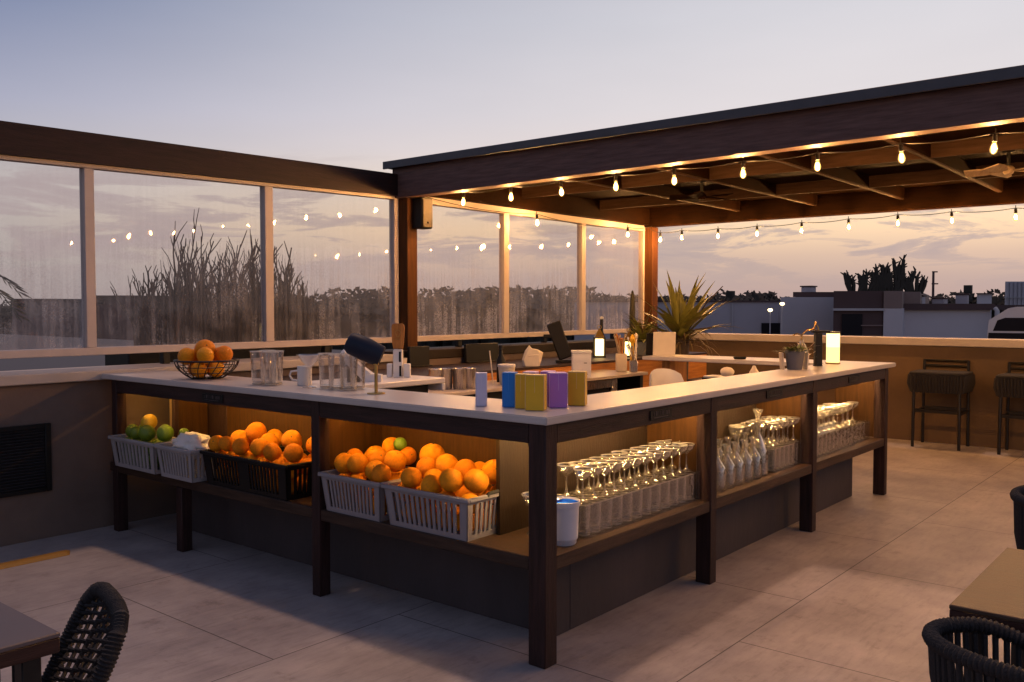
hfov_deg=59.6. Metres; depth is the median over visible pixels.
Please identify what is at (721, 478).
decanter
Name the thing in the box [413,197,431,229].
wall speaker
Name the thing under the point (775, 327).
door
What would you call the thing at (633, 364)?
utensil holder
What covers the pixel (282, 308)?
dry shrub
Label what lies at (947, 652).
rope tub chair
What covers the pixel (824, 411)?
coupe glass
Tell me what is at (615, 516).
tumbler
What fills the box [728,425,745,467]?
coupe glass
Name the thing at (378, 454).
orange
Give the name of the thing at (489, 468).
orange
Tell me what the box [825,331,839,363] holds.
candle lamp
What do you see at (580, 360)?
white box
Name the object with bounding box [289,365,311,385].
mug
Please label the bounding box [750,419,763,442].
coupe glass
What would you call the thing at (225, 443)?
orange
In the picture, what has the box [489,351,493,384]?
straw
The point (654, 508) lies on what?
tumbler
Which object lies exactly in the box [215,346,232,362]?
orange
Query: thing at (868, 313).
brown building
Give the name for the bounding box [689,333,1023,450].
parapet wall
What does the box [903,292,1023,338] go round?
grey building
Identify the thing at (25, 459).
vent grille
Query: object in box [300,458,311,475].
orange
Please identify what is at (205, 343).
orange
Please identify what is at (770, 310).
street lamp
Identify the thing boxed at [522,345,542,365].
paper bag
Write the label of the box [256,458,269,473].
orange
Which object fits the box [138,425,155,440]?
lime
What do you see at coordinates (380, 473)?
orange
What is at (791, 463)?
tumbler
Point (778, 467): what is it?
tumbler
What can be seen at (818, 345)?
bar tap
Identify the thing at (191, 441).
cloth
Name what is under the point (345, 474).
orange
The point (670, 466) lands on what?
coupe glass
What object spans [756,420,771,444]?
coupe glass
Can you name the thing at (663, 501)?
tumbler
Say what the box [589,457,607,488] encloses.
coupe glass
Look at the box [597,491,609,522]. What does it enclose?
tumbler
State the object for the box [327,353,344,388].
highball glass
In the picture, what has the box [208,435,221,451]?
orange
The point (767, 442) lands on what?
coupe glass
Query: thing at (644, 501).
tumbler
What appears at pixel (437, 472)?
orange
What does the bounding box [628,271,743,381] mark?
yucca
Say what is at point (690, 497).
tumbler
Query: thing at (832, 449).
tumbler
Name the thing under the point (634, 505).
tumbler
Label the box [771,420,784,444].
coupe glass
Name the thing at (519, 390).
card box
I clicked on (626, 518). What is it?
tumbler
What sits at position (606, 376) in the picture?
work counter
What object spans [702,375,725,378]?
serving board
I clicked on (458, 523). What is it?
orange
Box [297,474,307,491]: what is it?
orange
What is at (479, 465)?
orange
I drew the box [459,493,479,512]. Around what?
orange
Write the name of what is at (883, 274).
rooftop shrubs
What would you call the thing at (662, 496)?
tumbler
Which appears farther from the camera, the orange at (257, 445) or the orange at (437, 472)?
the orange at (257, 445)
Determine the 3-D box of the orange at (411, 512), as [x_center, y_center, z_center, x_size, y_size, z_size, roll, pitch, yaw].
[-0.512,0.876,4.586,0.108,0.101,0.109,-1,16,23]
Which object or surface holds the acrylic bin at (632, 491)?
on the bar counter at (541, 586)
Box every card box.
[475,372,486,405]
[502,372,517,406]
[515,373,528,408]
[523,371,538,373]
[525,374,546,410]
[540,370,555,373]
[547,372,567,407]
[568,371,586,405]
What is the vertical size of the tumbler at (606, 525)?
0.152 m
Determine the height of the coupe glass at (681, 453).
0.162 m
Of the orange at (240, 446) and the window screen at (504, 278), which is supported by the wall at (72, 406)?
the window screen at (504, 278)
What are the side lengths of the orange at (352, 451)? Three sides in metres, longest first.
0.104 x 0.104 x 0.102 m
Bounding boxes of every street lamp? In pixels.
[768,309,772,333]
[780,302,784,333]
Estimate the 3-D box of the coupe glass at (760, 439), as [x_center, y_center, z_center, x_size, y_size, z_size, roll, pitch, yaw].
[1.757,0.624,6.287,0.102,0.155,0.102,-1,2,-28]
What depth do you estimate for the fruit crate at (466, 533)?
4.35 m
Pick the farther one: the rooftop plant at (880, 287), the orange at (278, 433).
the rooftop plant at (880, 287)
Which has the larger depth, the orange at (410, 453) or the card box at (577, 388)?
the orange at (410, 453)
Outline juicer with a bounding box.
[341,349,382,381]
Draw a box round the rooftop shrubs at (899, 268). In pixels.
[887,254,915,291]
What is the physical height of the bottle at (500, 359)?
0.336 m
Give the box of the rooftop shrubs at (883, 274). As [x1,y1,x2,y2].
[869,262,889,290]
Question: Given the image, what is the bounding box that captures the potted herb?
[778,344,808,369]
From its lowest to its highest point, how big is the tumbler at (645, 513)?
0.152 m
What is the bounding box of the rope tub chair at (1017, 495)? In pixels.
[1010,485,1023,549]
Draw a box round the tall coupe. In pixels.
[296,354,322,387]
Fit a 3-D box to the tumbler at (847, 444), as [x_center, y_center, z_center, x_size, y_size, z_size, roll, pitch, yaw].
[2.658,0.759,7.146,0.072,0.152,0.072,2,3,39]
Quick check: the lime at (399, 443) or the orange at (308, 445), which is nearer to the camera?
the lime at (399, 443)
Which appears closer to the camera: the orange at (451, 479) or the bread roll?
the orange at (451, 479)
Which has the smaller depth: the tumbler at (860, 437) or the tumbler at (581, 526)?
the tumbler at (581, 526)
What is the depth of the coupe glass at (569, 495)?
4.43 m
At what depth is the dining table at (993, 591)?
2.69 m
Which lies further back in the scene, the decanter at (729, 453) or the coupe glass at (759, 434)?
the coupe glass at (759, 434)
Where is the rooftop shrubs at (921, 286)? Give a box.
[903,271,927,293]
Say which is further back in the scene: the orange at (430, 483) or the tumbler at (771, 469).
the tumbler at (771, 469)
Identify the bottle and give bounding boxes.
[497,345,504,381]
[597,316,605,355]
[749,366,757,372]
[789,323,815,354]
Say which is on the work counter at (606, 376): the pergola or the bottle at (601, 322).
the bottle at (601, 322)
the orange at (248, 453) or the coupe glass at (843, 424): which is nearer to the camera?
the orange at (248, 453)
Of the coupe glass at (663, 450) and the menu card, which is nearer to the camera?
the coupe glass at (663, 450)
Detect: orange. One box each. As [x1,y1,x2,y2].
[178,348,194,364]
[188,363,195,376]
[191,363,207,377]
[194,339,215,355]
[197,347,213,363]
[208,362,224,376]
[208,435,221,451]
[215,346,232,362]
[216,450,228,463]
[218,436,233,450]
[227,450,238,465]
[231,430,249,443]
[232,438,248,454]
[238,451,252,457]
[246,422,266,440]
[246,455,259,469]
[250,438,268,456]
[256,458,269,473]
[261,433,278,443]
[263,443,280,460]
[267,429,282,445]
[269,459,285,476]
[270,476,278,492]
[281,430,301,446]
[282,462,293,478]
[284,443,303,462]
[291,478,297,494]
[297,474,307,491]
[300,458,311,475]
[306,437,311,453]
[334,453,350,472]
[335,473,350,491]
[346,474,365,493]
[347,448,362,454]
[347,453,367,473]
[348,471,366,479]
[364,446,381,456]
[365,460,382,480]
[367,448,386,463]
[371,464,390,482]
[373,498,386,513]
[382,437,395,452]
[384,450,406,471]
[389,473,400,479]
[398,483,415,501]
[401,447,416,464]
[401,467,421,488]
[401,502,420,521]
[414,487,430,506]
[416,457,435,476]
[419,443,444,460]
[420,505,436,525]
[421,474,442,492]
[423,469,441,477]
[435,454,457,471]
[435,490,456,511]
[436,510,452,528]
[439,468,463,491]
[454,459,476,478]
[455,484,471,497]
[457,512,474,531]
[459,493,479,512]
[464,469,488,492]
[472,489,488,508]
[473,509,491,529]
[475,461,484,469]
[482,459,495,484]
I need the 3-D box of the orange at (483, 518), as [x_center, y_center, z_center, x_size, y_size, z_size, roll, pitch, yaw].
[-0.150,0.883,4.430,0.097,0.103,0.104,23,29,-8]
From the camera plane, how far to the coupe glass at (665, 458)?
4.91 m
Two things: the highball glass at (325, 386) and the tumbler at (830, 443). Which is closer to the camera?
the highball glass at (325, 386)
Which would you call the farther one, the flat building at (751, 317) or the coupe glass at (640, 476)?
the flat building at (751, 317)
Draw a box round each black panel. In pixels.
[407,346,432,366]
[464,343,497,362]
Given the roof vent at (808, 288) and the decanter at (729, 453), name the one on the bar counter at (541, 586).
the decanter at (729, 453)
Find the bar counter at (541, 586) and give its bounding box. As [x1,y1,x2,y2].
[101,354,895,668]
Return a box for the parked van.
[987,307,1023,338]
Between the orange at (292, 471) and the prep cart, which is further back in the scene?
the prep cart
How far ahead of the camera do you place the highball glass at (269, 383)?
5.45 m
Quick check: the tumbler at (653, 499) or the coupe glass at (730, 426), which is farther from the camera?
the coupe glass at (730, 426)
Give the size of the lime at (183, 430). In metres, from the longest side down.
0.066 x 0.066 x 0.064 m
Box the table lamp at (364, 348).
[344,333,385,394]
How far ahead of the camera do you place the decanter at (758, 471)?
5.94 m
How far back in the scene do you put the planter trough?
8.04 m
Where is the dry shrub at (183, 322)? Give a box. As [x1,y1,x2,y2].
[154,221,221,344]
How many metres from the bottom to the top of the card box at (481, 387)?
0.161 m
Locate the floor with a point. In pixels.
(862, 583)
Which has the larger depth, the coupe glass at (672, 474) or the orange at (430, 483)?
the coupe glass at (672, 474)
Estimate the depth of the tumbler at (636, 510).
4.83 m
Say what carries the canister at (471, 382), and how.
on the work counter at (606, 376)
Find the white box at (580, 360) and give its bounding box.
[571,350,591,377]
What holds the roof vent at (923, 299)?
on the grey building at (926, 319)
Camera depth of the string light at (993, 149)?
6.93 m
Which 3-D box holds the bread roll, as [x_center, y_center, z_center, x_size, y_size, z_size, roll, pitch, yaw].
[1.885,0.273,7.843,0.123,0.093,0.120,2,3,39]
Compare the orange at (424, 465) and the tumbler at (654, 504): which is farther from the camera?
the tumbler at (654, 504)
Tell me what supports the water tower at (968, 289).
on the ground
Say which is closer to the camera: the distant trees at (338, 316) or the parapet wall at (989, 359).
the parapet wall at (989, 359)
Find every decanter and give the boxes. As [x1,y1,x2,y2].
[717,439,728,481]
[717,444,735,488]
[717,446,725,491]
[719,437,736,478]
[726,441,744,485]
[728,435,745,475]
[735,439,753,481]
[736,432,753,473]
[743,437,761,478]
[747,408,767,475]
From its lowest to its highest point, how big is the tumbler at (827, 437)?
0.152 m
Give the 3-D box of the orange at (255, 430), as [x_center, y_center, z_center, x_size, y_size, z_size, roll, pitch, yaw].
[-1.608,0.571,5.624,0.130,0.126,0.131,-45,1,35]
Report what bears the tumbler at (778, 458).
in the acrylic bin at (779, 447)
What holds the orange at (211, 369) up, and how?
in the fruit bowl
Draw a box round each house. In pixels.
[12,299,80,337]
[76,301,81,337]
[96,295,206,340]
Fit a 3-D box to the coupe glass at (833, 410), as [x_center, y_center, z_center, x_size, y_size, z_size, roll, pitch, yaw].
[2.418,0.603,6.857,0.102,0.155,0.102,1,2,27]
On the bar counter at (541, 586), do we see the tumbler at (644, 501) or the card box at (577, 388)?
the card box at (577, 388)
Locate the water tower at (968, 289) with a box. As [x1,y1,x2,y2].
[963,285,972,303]
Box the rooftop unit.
[976,293,993,318]
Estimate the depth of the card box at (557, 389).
4.24 m
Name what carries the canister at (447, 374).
on the work counter at (606, 376)
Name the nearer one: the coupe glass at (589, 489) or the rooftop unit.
the coupe glass at (589, 489)
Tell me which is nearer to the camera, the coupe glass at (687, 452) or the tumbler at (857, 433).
the coupe glass at (687, 452)
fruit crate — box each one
[108,434,176,473]
[154,442,214,482]
[200,445,311,500]
[318,466,414,521]
[381,477,499,541]
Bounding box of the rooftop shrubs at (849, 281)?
[840,270,865,290]
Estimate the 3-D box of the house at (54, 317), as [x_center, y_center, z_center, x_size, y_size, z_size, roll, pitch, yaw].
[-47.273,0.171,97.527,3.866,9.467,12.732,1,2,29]
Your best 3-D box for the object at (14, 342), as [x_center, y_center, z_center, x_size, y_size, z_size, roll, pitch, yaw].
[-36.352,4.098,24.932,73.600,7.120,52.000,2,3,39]
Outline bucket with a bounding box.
[557,496,579,545]
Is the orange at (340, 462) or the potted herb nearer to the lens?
the orange at (340, 462)
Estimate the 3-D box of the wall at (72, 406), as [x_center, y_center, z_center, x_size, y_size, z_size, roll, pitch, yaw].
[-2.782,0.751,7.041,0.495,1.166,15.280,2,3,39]
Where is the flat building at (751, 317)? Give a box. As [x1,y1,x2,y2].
[573,301,780,339]
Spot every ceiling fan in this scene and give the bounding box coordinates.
[669,181,733,202]
[964,150,1023,177]
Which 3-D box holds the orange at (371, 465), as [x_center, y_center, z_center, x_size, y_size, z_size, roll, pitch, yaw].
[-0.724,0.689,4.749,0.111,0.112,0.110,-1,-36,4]
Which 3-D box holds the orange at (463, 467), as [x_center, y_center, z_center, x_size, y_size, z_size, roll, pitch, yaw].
[-0.235,0.654,4.524,0.116,0.116,0.114,23,41,11]
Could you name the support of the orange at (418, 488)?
on the orange at (426, 515)
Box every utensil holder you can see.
[613,333,626,370]
[626,333,637,371]
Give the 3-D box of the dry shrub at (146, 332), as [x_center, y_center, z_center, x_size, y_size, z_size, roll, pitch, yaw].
[-3.099,-0.288,7.582,0.358,0.714,0.666,1,3,34]
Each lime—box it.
[125,424,136,437]
[129,426,139,438]
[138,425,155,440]
[148,455,159,467]
[156,424,173,441]
[179,428,188,434]
[393,437,406,450]
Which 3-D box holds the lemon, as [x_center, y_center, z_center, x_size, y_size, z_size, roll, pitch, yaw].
[-2.525,0.565,6.224,0.108,0.108,0.113,-1,40,18]
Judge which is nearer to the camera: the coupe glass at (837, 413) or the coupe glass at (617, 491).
the coupe glass at (617, 491)
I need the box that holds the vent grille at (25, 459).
[0,423,51,497]
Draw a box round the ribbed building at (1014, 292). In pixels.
[1004,281,1023,304]
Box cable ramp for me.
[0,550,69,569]
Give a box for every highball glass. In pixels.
[249,351,265,384]
[259,350,274,382]
[262,351,278,384]
[268,350,283,383]
[317,353,334,387]
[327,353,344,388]
[339,353,354,387]
[340,354,357,389]
[349,355,364,388]
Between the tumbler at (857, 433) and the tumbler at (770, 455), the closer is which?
the tumbler at (770, 455)
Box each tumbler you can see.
[575,492,587,523]
[576,497,588,529]
[578,502,590,535]
[585,489,598,520]
[586,494,599,525]
[588,499,601,532]
[595,486,608,516]
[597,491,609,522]
[599,496,612,528]
[606,483,618,513]
[607,488,620,518]
[610,493,622,524]
[616,481,628,510]
[617,485,629,515]
[619,490,632,521]
[625,478,637,507]
[627,482,639,512]
[630,487,642,517]
[634,476,646,504]
[636,480,648,509]
[639,484,651,514]
[644,473,655,501]
[646,477,657,506]
[649,481,661,511]
[652,471,663,498]
[655,475,666,503]
[658,479,670,507]
[660,469,671,495]
[663,472,674,500]
[667,476,678,505]
[672,470,683,497]
[675,474,686,502]
[683,471,695,499]
[751,444,761,466]
[756,446,765,469]
[760,445,770,467]
[767,447,776,470]
[770,442,779,464]
[771,446,780,469]
[774,441,783,463]
[775,445,785,467]
[780,443,789,465]
[784,442,794,464]
[790,441,798,462]
[818,432,826,453]
[820,428,828,448]
[822,431,830,451]
[826,430,834,450]
[827,426,836,445]
[829,429,838,449]
[831,425,839,444]
[833,428,842,448]
[837,427,845,446]
[840,426,849,445]
[844,425,852,444]
[846,425,853,441]
[850,424,857,440]
[857,422,864,438]
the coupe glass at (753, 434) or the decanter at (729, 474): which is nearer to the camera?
the decanter at (729, 474)
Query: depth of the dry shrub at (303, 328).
8.73 m
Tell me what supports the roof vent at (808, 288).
on the grey building at (803, 312)
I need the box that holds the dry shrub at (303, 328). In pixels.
[281,267,317,339]
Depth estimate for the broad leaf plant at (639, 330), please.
10.98 m
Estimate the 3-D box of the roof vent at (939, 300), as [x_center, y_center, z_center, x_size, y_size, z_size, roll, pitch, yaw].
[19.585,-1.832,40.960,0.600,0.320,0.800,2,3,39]
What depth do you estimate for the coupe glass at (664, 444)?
5.10 m
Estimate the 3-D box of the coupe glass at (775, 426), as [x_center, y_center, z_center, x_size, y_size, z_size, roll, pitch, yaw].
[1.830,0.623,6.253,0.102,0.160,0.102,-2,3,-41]
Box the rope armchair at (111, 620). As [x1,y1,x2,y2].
[0,582,128,681]
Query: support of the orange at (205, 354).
in the fruit bowl
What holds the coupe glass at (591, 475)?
on the acrylic bin at (632, 491)
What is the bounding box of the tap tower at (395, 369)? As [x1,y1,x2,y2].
[387,323,410,376]
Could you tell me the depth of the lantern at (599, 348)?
10.42 m
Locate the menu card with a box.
[646,332,675,355]
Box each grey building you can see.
[780,292,833,334]
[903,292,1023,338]
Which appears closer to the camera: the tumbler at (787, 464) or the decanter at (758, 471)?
the decanter at (758, 471)
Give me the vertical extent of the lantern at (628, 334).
0.343 m
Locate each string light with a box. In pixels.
[427,197,651,236]
[461,128,1023,205]
[650,205,1023,241]
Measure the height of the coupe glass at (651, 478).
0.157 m
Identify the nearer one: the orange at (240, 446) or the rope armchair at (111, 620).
the rope armchair at (111, 620)
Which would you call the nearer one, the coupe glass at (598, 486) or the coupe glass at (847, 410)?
the coupe glass at (598, 486)
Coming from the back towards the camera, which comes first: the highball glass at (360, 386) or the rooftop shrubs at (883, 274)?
the rooftop shrubs at (883, 274)
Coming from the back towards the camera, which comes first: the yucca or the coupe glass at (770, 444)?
the yucca
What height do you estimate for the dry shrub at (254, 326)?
1.068 m
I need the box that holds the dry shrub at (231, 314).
[199,230,259,342]
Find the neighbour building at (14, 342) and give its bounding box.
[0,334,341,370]
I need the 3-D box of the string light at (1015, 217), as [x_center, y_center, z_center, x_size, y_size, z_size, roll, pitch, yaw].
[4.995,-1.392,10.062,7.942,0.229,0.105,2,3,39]
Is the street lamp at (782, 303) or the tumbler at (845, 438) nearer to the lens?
the tumbler at (845, 438)
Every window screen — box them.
[0,120,398,363]
[417,197,644,346]
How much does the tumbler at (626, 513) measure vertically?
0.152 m
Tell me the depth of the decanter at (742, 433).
6.03 m
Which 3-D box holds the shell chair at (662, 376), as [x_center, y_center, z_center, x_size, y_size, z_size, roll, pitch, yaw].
[1.473,0.779,7.970,0.442,1.041,0.501,-1,2,-29]
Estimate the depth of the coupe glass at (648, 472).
5.03 m
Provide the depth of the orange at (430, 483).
4.38 m
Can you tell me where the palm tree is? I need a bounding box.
[0,275,30,322]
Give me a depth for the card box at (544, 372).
4.36 m
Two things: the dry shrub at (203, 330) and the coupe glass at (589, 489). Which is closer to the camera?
the coupe glass at (589, 489)
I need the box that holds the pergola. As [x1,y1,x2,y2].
[383,65,1023,349]
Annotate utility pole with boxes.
[931,271,937,303]
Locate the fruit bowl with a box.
[173,358,239,379]
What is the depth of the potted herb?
6.82 m
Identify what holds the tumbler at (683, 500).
in the acrylic bin at (632, 491)
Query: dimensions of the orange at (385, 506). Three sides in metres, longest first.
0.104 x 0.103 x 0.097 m
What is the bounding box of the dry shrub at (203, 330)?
[161,209,247,342]
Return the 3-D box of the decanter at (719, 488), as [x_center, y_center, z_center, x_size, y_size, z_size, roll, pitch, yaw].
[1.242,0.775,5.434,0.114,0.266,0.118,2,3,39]
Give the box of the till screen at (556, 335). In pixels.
[543,321,570,362]
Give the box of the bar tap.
[811,322,829,365]
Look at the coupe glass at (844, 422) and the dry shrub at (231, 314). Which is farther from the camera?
the dry shrub at (231, 314)
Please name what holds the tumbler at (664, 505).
in the acrylic bin at (632, 491)
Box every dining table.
[0,602,59,681]
[949,548,1023,681]
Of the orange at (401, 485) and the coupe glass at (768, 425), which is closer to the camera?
the orange at (401, 485)
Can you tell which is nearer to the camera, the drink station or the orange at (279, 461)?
the orange at (279, 461)
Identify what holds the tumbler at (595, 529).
in the acrylic bin at (632, 491)
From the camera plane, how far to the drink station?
6.74 m
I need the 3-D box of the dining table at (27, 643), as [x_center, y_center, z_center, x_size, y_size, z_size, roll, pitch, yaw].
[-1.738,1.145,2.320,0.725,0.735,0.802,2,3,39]
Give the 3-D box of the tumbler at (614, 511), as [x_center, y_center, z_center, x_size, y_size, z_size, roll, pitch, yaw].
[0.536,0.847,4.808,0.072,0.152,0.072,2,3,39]
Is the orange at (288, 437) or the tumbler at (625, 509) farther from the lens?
the orange at (288, 437)
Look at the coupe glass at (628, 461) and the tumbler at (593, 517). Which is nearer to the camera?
the tumbler at (593, 517)
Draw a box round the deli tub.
[497,364,515,384]
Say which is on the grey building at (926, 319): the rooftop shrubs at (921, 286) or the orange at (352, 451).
the rooftop shrubs at (921, 286)
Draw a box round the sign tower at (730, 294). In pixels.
[726,291,734,299]
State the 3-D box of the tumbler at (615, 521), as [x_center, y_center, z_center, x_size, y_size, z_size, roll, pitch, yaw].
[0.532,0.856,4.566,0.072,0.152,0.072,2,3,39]
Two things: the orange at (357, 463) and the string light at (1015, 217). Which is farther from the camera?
the string light at (1015, 217)
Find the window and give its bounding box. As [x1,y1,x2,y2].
[842,314,862,335]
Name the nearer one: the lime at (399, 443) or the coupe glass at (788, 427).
the lime at (399, 443)
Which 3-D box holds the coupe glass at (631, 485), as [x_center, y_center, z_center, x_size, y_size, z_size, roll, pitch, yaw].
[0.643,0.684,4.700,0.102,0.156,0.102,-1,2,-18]
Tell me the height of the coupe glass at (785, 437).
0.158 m
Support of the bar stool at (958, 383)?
on the floor
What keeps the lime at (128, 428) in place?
on the lime
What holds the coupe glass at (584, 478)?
on the acrylic bin at (632, 491)
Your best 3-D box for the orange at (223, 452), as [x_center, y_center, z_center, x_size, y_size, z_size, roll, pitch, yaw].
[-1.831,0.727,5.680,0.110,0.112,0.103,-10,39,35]
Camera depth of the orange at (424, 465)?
4.62 m
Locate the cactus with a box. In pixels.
[629,290,634,334]
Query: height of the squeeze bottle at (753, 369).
0.137 m
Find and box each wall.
[0,338,638,546]
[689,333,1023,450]
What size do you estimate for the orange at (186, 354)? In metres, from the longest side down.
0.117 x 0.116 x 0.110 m
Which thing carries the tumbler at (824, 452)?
in the acrylic bin at (836, 430)
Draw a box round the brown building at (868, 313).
[833,291,903,336]
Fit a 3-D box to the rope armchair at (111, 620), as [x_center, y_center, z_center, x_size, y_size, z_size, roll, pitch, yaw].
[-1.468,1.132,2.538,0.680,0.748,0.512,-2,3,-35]
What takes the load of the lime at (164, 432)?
on the lime
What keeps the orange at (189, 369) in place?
in the fruit bowl
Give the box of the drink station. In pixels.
[312,375,444,392]
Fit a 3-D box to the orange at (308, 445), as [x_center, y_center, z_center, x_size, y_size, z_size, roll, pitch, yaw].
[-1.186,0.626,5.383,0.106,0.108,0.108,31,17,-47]
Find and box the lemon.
[141,414,156,427]
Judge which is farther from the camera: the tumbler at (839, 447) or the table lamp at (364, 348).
the tumbler at (839, 447)
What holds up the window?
in the brown building at (868, 313)
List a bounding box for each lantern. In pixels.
[593,325,605,357]
[623,328,634,356]
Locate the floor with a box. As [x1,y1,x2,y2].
[0,433,1023,681]
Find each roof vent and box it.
[800,286,816,291]
[922,295,926,303]
[931,297,948,303]
[954,294,969,303]
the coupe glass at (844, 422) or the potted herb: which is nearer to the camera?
the potted herb
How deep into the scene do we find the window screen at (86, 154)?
7.18 m
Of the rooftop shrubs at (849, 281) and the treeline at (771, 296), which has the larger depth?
the treeline at (771, 296)
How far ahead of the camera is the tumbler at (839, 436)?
7.19 m
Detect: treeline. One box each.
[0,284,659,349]
[635,289,1004,318]
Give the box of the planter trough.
[105,345,331,365]
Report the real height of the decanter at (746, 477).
0.266 m
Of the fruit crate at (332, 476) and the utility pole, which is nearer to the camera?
the fruit crate at (332, 476)
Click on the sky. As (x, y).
(359, 84)
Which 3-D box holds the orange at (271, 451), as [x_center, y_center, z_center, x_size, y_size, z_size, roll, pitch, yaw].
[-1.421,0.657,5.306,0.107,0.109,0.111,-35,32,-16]
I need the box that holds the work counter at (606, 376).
[260,352,706,398]
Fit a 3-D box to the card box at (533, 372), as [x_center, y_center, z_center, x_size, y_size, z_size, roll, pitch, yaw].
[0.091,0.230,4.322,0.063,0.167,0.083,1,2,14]
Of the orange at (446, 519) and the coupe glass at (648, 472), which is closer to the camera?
the orange at (446, 519)
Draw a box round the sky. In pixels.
[0,0,1023,305]
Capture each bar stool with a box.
[907,359,974,450]
[993,362,1023,454]
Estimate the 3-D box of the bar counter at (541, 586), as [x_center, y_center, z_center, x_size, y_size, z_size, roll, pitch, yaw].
[0.177,0.771,7.079,4.015,1.122,4.960,2,3,39]
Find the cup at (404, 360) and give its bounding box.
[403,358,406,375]
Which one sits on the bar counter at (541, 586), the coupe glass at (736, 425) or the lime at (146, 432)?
the coupe glass at (736, 425)
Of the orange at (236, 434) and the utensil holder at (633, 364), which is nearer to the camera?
the orange at (236, 434)
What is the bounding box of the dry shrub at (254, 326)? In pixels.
[208,231,282,341]
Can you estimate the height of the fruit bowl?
0.128 m
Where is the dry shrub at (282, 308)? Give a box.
[244,239,305,340]
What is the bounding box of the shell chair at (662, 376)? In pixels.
[649,368,683,386]
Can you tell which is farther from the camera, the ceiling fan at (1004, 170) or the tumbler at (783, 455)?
the ceiling fan at (1004, 170)
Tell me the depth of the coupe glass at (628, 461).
4.88 m
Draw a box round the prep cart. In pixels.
[687,377,702,381]
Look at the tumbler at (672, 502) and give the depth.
5.00 m
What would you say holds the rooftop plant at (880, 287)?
on the brown building at (868, 313)
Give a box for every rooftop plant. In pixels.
[855,269,879,290]
[875,273,904,290]
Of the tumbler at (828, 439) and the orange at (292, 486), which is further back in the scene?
the tumbler at (828, 439)
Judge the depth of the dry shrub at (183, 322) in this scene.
7.69 m
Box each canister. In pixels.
[429,368,442,389]
[443,368,452,389]
[453,368,466,388]
[462,367,475,388]
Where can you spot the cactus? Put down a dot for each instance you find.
(632, 304)
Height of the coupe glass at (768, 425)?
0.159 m
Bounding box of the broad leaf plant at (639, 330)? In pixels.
[618,306,663,354]
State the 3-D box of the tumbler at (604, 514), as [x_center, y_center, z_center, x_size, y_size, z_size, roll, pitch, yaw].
[0.476,0.850,4.734,0.072,0.152,0.072,2,3,39]
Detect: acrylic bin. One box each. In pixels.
[558,468,700,506]
[742,438,802,448]
[817,424,855,436]
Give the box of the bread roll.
[720,367,733,375]
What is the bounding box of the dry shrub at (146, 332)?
[110,265,183,345]
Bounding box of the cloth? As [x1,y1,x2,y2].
[171,432,210,458]
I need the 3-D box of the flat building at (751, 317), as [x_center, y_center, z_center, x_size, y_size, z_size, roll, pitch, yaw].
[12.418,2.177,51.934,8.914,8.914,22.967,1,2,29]
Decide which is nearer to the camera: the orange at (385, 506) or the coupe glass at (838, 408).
the orange at (385, 506)
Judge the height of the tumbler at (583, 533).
0.152 m
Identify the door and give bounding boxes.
[761,323,779,333]
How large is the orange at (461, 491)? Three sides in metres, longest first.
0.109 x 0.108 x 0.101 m
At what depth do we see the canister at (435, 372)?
7.32 m
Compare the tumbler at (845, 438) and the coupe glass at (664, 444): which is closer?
the coupe glass at (664, 444)
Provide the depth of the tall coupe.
5.30 m
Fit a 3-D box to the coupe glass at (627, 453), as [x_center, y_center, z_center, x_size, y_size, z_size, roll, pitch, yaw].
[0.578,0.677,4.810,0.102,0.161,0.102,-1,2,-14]
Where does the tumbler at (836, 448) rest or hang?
in the acrylic bin at (836, 430)
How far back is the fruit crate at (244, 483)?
5.29 m
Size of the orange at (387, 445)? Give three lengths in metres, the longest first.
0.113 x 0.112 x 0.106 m
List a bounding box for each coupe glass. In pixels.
[521,491,528,534]
[557,462,576,496]
[567,461,586,494]
[572,466,592,502]
[579,459,598,490]
[584,463,603,498]
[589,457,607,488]
[595,462,614,495]
[600,454,618,485]
[604,460,623,492]
[610,451,628,482]
[615,457,633,489]
[620,449,638,479]
[625,455,643,486]
[629,447,647,477]
[635,452,653,483]
[639,445,656,474]
[644,450,662,480]
[648,442,665,472]
[654,448,672,478]
[655,441,671,469]
[663,445,680,475]
[664,440,680,467]
[671,443,688,473]
[678,442,694,470]
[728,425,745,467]
[734,424,751,465]
[740,422,756,463]
[745,421,759,444]
[746,421,761,462]
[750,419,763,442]
[752,424,767,460]
[755,418,768,440]
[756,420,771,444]
[760,416,774,439]
[762,419,775,443]
[765,421,779,446]
[767,418,781,441]
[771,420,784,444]
[776,419,789,443]
[777,416,791,438]
[781,419,794,441]
[786,417,800,440]
[817,410,829,431]
[818,405,830,425]
[821,409,834,429]
[826,407,839,428]
[831,406,843,426]
[836,405,848,425]
[839,404,849,423]
[840,403,853,424]
[846,401,858,420]
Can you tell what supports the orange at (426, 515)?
in the fruit crate at (466, 533)
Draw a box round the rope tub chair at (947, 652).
[922,616,1023,681]
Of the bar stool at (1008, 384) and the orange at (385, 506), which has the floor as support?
the bar stool at (1008, 384)
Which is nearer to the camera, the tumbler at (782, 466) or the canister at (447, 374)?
the tumbler at (782, 466)
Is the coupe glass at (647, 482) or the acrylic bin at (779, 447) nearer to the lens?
the coupe glass at (647, 482)
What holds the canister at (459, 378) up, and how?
on the work counter at (606, 376)
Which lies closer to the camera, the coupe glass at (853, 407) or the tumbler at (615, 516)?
the tumbler at (615, 516)
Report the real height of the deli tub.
0.180 m
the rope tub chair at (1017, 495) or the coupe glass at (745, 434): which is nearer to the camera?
the rope tub chair at (1017, 495)

